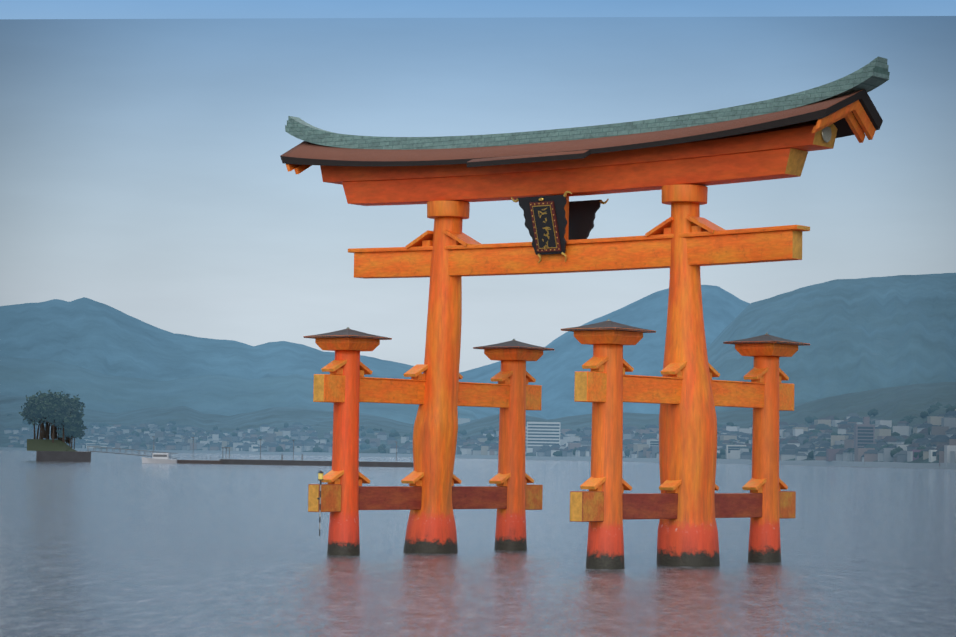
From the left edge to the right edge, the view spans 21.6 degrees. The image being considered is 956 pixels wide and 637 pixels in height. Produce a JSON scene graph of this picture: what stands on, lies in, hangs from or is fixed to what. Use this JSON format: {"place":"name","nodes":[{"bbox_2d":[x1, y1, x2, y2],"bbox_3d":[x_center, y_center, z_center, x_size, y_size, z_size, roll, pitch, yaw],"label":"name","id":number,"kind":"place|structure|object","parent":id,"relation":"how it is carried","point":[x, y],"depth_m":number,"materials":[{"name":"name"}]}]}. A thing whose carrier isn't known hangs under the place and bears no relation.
{"place":"outdoors","nodes":[
{"label":"outdoors","id":0,"kind":"place"},
{"bbox_2d":[0,357,478,423],"bbox_3d":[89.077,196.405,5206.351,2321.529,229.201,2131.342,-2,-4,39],"label":"foothills","id":1,"kind":"structure","parent":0,"point":[206,394],"depth_m":5276.15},
{"bbox_2d":[0,297,547,419],"bbox_3d":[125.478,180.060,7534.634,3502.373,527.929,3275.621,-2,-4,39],"label":"mount","id":2,"kind":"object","parent":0,"point":[90,334],"depth_m":7735.50,"materials":[{"name":"blue"}]},
{"bbox_2d":[0,450,955,636],"bbox_3d":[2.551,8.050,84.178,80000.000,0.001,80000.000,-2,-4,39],"label":"sea","id":3,"kind":"structure","parent":0,"point":[110,544],"depth_m":78.78,"materials":[{"name":"liquid"}]},
{"bbox_2d":[36,436,412,466],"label":"pier","id":4,"kind":"structure","parent":3,"relation":"in","point":[85,456],"depth_m":640.61,"materials":[{"name":"brown"}]},
{"bbox_2d":[18,389,87,450],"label":"headland trees","id":5,"kind":"object","parent":4,"relation":"on","point":[61,414],"depth_m":653.28,"materials":[{"name":"green plant"}]},
{"bbox_2d":[327,350,359,555],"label":"support pillar","id":6,"kind":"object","parent":3,"relation":"in","point":[343,537],"depth_m":83.98,"materials":[{"name":"orange wood"}]},
{"bbox_2d":[303,327,391,350],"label":"pillar roof cap","id":7,"kind":"object","parent":6,"relation":"on","point":[347,338],"depth_m":84.05,"materials":[{"name":"wood"}]},
{"bbox_2d":[403,217,462,553],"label":"pillar","id":8,"kind":"structure","parent":3,"relation":"in","point":[431,526],"depth_m":87.19,"materials":[{"name":"orange wood"}]},
{"bbox_2d":[308,484,795,521],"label":"tie","id":9,"kind":"object","parent":8,"relation":"attached to","point":[586,506],"depth_m":83.45,"materials":[{"name":"red wood"}]},
{"bbox_2d":[317,471,323,535],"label":"lamp","id":10,"kind":"object","parent":9,"relation":"attached to","point":[320,475],"depth_m":82.86,"materials":[{"name":"yellow"}]},
{"bbox_2d":[319,356,788,492],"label":"wedges","id":11,"kind":"object","parent":9,"relation":"on","point":[594,364],"depth_m":83.87,"materials":[{"name":"paint"}]},
{"bbox_2d":[313,371,793,410],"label":"tie","id":12,"kind":"object","parent":8,"relation":"attached to","point":[589,387],"depth_m":83.61,"materials":[{"name":"orange wood"}]},
{"bbox_2d":[427,184,707,218],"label":"pillar capitals","id":13,"kind":"object","parent":8,"relation":"on","point":[670,195],"depth_m":81.36,"materials":[{"name":"orange wood"}]},
{"bbox_2d":[342,148,807,205],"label":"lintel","id":14,"kind":"structure","parent":13,"relation":"on","point":[738,167],"depth_m":83.57,"materials":[{"name":"orange wood"}]},
{"bbox_2d":[320,120,837,184],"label":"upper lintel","id":15,"kind":"structure","parent":14,"relation":"on","point":[800,136],"depth_m":82.17,"materials":[{"name":"orange wood"}]},
{"bbox_2d":[280,89,882,166],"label":"roof","id":16,"kind":"structure","parent":15,"relation":"on","point":[305,153],"depth_m":82.85,"materials":[{"name":"brown wood"}]},
{"bbox_2d":[286,100,875,173],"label":"bargeboards","id":17,"kind":"object","parent":16,"relation":"attached to","point":[856,108],"depth_m":78.14,"materials":[{"name":"orange wood"}]},
{"bbox_2d":[822,127,831,142],"bbox_3d":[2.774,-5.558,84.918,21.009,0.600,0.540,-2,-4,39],"label":"crest","id":18,"kind":"object","parent":15,"relation":"attached to","point":[826,133],"depth_m":78.22,"materials":[{"name":"silver metal"}]},
{"bbox_2d":[348,225,809,278],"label":"crossbeam","id":19,"kind":"object","parent":8,"relation":"attached to","point":[752,245],"depth_m":83.40,"materials":[{"name":"orange wood"}]},
{"bbox_2d":[559,194,568,239],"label":"central strut","id":20,"kind":"object","parent":19,"relation":"on","point":[566,235],"depth_m":84.77,"materials":[{"name":"orange wood"}]},
{"bbox_2d":[511,191,571,262],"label":"tablet","id":21,"kind":"object","parent":20,"relation":"attached to","point":[545,221],"depth_m":84.08,"materials":[{"name":"black paint"}]},
{"bbox_2d":[569,199,608,239],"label":"tablet","id":22,"kind":"object","parent":20,"relation":"attached to","point":[581,218],"depth_m":85.14,"materials":[{"name":"black paint"}]},
{"bbox_2d":[405,215,724,248],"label":"wedges","id":23,"kind":"object","parent":19,"relation":"on","point":[426,237],"depth_m":81.95,"materials":[{"name":"orange wood"}]},
{"bbox_2d":[0,447,955,468],"bbox_3d":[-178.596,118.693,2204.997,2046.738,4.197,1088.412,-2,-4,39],"label":"seawall","id":24,"kind":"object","parent":3,"relation":"in","point":[838,463],"depth_m":2094.17,"materials":[{"name":"grey concrete"}]},
{"bbox_2d":[494,360,526,550],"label":"support pillar","id":25,"kind":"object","parent":3,"relation":"in","point":[510,533],"depth_m":90.87,"materials":[{"name":"orange wood"}]},
{"bbox_2d":[473,339,553,360],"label":"pillar roof cap","id":26,"kind":"object","parent":25,"relation":"on","point":[513,349],"depth_m":90.97,"materials":[{"name":"orange wood"}]},
{"bbox_2d":[586,344,624,568],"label":"support pillar","id":27,"kind":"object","parent":3,"relation":"in","point":[605,546],"depth_m":77.04,"materials":[{"name":"orange wood"}]},
{"bbox_2d":[561,319,655,344],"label":"pillar roof cap","id":28,"kind":"object","parent":27,"relation":"on","point":[608,331],"depth_m":77.14,"materials":[{"name":"wood"}]},
{"bbox_2d":[656,202,719,566],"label":"pillar","id":29,"kind":"structure","parent":3,"relation":"in","point":[688,536],"depth_m":80.34,"materials":[{"name":"orange wood"}]},
{"bbox_2d":[748,356,780,562],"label":"support pillar","id":30,"kind":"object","parent":3,"relation":"in","point":[764,541],"depth_m":83.99,"materials":[{"name":"orange wood"}]},
{"bbox_2d":[723,333,809,356],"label":"pillar roof cap","id":31,"kind":"object","parent":30,"relation":"on","point":[766,344],"depth_m":84.06,"materials":[{"name":"orange wood"}]},
{"bbox_2d":[0,382,955,462],"bbox_3d":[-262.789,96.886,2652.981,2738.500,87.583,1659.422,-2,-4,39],"label":"coast hills","id":32,"kind":"structure","parent":0,"point":[896,405],"depth_m":2886.50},
{"bbox_2d":[4,409,955,466],"bbox_3d":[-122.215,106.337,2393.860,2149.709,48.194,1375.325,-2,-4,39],"label":"town","id":33,"kind":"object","parent":32,"relation":"on","point":[864,437],"depth_m":2178.02},
{"bbox_2d":[7,402,955,459],"bbox_3d":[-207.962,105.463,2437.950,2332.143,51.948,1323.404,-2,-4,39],"label":"town trees","id":34,"kind":"object","parent":32,"relation":"on","point":[808,420],"depth_m":2157.57,"materials":[{"name":"green plant"}]},
{"bbox_2d":[0,0,955,371],"label":"sky","id":35,"kind":"structure","parent":0,"point":[144,176],"materials":[{"name":"blue"}]},
{"bbox_2d":[285,57,889,149],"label":"roof ridge","id":36,"kind":"structure","parent":0,"point":[872,75],"depth_m":83.15,"materials":[{"name":"teal metal"}]},
{"bbox_2d":[459,285,749,418],"bbox_3d":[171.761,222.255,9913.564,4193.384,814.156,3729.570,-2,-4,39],"label":"mount","id":37,"kind":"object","parent":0,"point":[552,372],"depth_m":10021.39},
{"bbox_2d":[707,273,955,411],"bbox_3d":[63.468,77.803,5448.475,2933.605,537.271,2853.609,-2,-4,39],"label":"mount","id":38,"kind":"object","parent":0,"point":[864,334],"depth_m":5309.16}
]}

